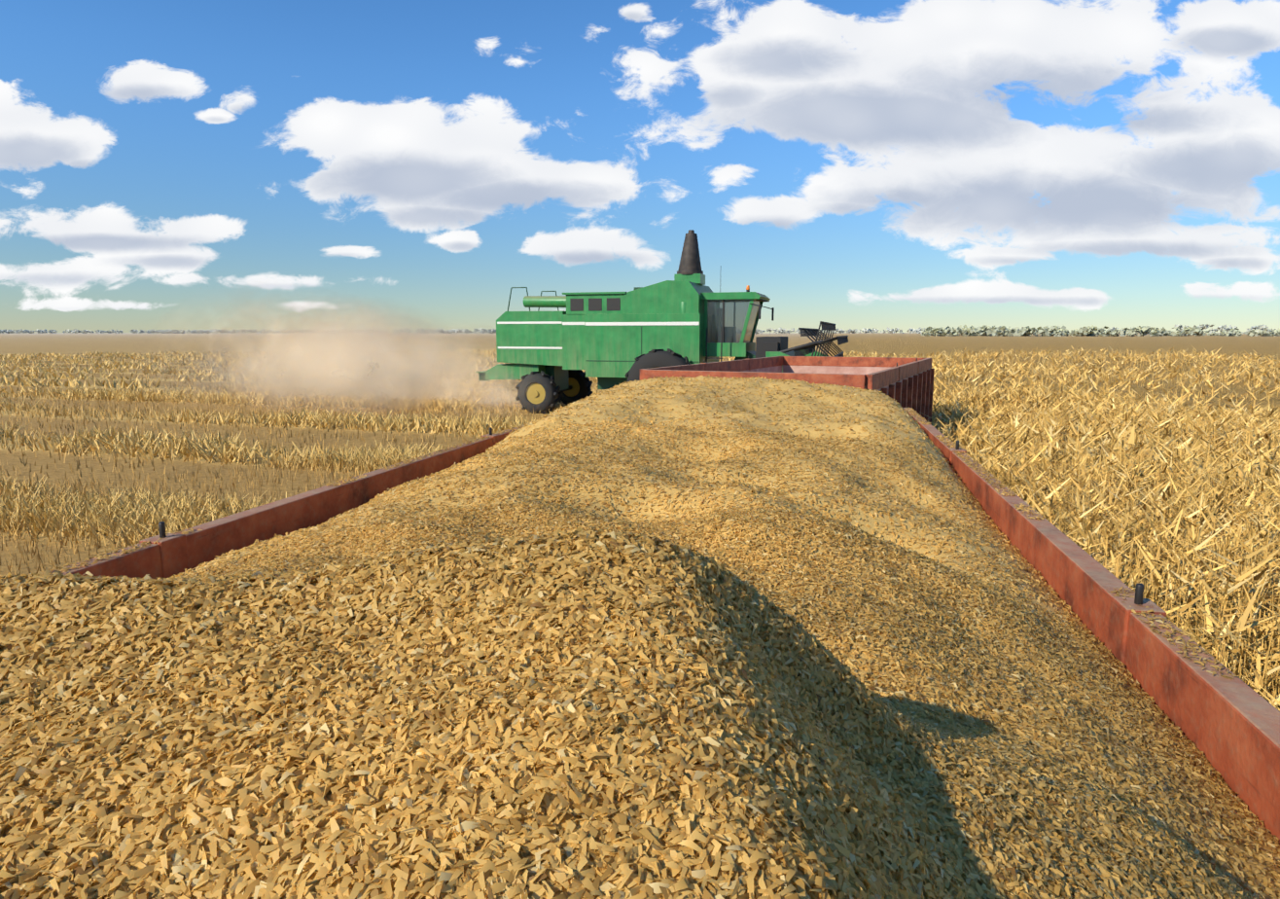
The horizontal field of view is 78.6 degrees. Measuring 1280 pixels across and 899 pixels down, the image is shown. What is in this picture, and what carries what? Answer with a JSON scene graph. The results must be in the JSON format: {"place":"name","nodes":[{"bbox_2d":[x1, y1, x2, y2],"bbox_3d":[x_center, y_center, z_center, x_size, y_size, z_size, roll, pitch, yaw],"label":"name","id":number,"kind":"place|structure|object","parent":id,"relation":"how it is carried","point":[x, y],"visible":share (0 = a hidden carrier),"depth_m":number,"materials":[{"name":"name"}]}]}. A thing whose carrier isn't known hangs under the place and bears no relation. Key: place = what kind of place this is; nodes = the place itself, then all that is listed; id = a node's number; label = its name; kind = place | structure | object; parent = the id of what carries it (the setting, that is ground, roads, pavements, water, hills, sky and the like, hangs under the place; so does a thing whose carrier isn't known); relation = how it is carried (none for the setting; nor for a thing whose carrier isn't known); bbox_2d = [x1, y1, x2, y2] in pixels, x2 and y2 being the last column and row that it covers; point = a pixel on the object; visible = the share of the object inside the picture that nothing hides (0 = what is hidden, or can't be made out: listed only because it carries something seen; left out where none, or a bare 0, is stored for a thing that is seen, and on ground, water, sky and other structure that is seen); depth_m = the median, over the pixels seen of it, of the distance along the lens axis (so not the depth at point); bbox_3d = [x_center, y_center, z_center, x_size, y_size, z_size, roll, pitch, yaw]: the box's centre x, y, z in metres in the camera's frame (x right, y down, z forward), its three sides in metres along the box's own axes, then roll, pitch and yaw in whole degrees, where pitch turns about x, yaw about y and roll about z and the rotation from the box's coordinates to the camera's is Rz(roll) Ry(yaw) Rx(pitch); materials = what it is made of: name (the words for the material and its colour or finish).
{"place":"outdoors","nodes":[
{"label":"outdoors","id":0,"kind":"place"},
{"bbox_2d":[0,332,825,576],"bbox_3d":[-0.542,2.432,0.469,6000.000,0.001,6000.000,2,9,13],"label":"ground","id":1,"kind":"structure","parent":0,"point":[66,343],"depth_m":19.99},
{"bbox_2d":[0,348,735,575],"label":"stubble","id":2,"kind":"object","parent":1,"relation":"on","point":[138,515],"visible":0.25,"depth_m":16.72,"materials":[{"name":"beige plant"}]},
{"bbox_2d":[133,283,567,418],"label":"dust cloud","id":3,"kind":"structure","parent":2,"relation":"on","point":[364,368],"depth_m":25.30,"materials":[{"name":"beige"}]},
{"bbox_2d":[0,329,1272,336],"bbox_3d":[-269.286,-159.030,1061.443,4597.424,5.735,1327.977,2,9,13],"label":"tree trunks","id":4,"kind":"object","parent":1,"relation":"on","point":[492,333],"visible":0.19,"depth_m":1430.53,"materials":[{"name":"brown"}]},
{"bbox_2d":[0,323,1279,336],"bbox_3d":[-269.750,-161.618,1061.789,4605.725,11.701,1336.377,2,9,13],"label":"tree crowns","id":5,"kind":"object","parent":4,"relation":"attached to","point":[1057,331],"visible":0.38,"depth_m":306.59,"materials":[{"name":"green plant"}]},
{"bbox_2d":[475,229,848,414],"bbox_3d":[0.570,-3.883,24.274,11.479,5.585,7.320,3,9,17],"label":"combine","id":6,"kind":"object","parent":1,"relation":"on","point":[685,316],"visible":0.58,"depth_m":23.26,"materials":[{"name":"painted metal"},{"name":"glass"},{"name":"rubber"}]},
{"bbox_2d":[50,407,1279,845],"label":"trailer","id":7,"kind":"object","parent":1,"relation":"on","point":[1229,728],"visible":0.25,"depth_m":1.92,"materials":[{"name":"red metal"}]},
{"bbox_2d":[0,376,1279,898],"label":"grain heap","id":8,"kind":"object","parent":7,"relation":"on","point":[745,400],"visible":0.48,"depth_m":2.17,"materials":[{"name":"beige food"}]},
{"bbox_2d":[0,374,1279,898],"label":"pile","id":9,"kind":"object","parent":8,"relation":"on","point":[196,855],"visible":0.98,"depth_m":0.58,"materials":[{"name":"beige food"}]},
{"bbox_2d":[640,355,934,424],"bbox_3d":[2.705,-0.377,11.519,2.618,1.950,7.355,4,9,25],"label":"trailer","id":10,"kind":"object","parent":1,"relation":"on","point":[906,381],"visible":0.23,"depth_m":10.81,"materials":[{"name":"red metal"}]},
{"bbox_2d":[820,332,1279,711],"bbox_3d":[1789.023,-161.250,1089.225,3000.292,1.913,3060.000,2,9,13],"label":"crop","id":11,"kind":"object","parent":1,"relation":"on","point":[1195,551],"depth_m":7.24,"materials":[{"name":"beige plant"}]},
{"bbox_2d":[0,0,1279,333],"label":"sky","id":12,"kind":"structure","parent":0,"point":[859,164],"materials":[{"name":"blue"}]}
]}

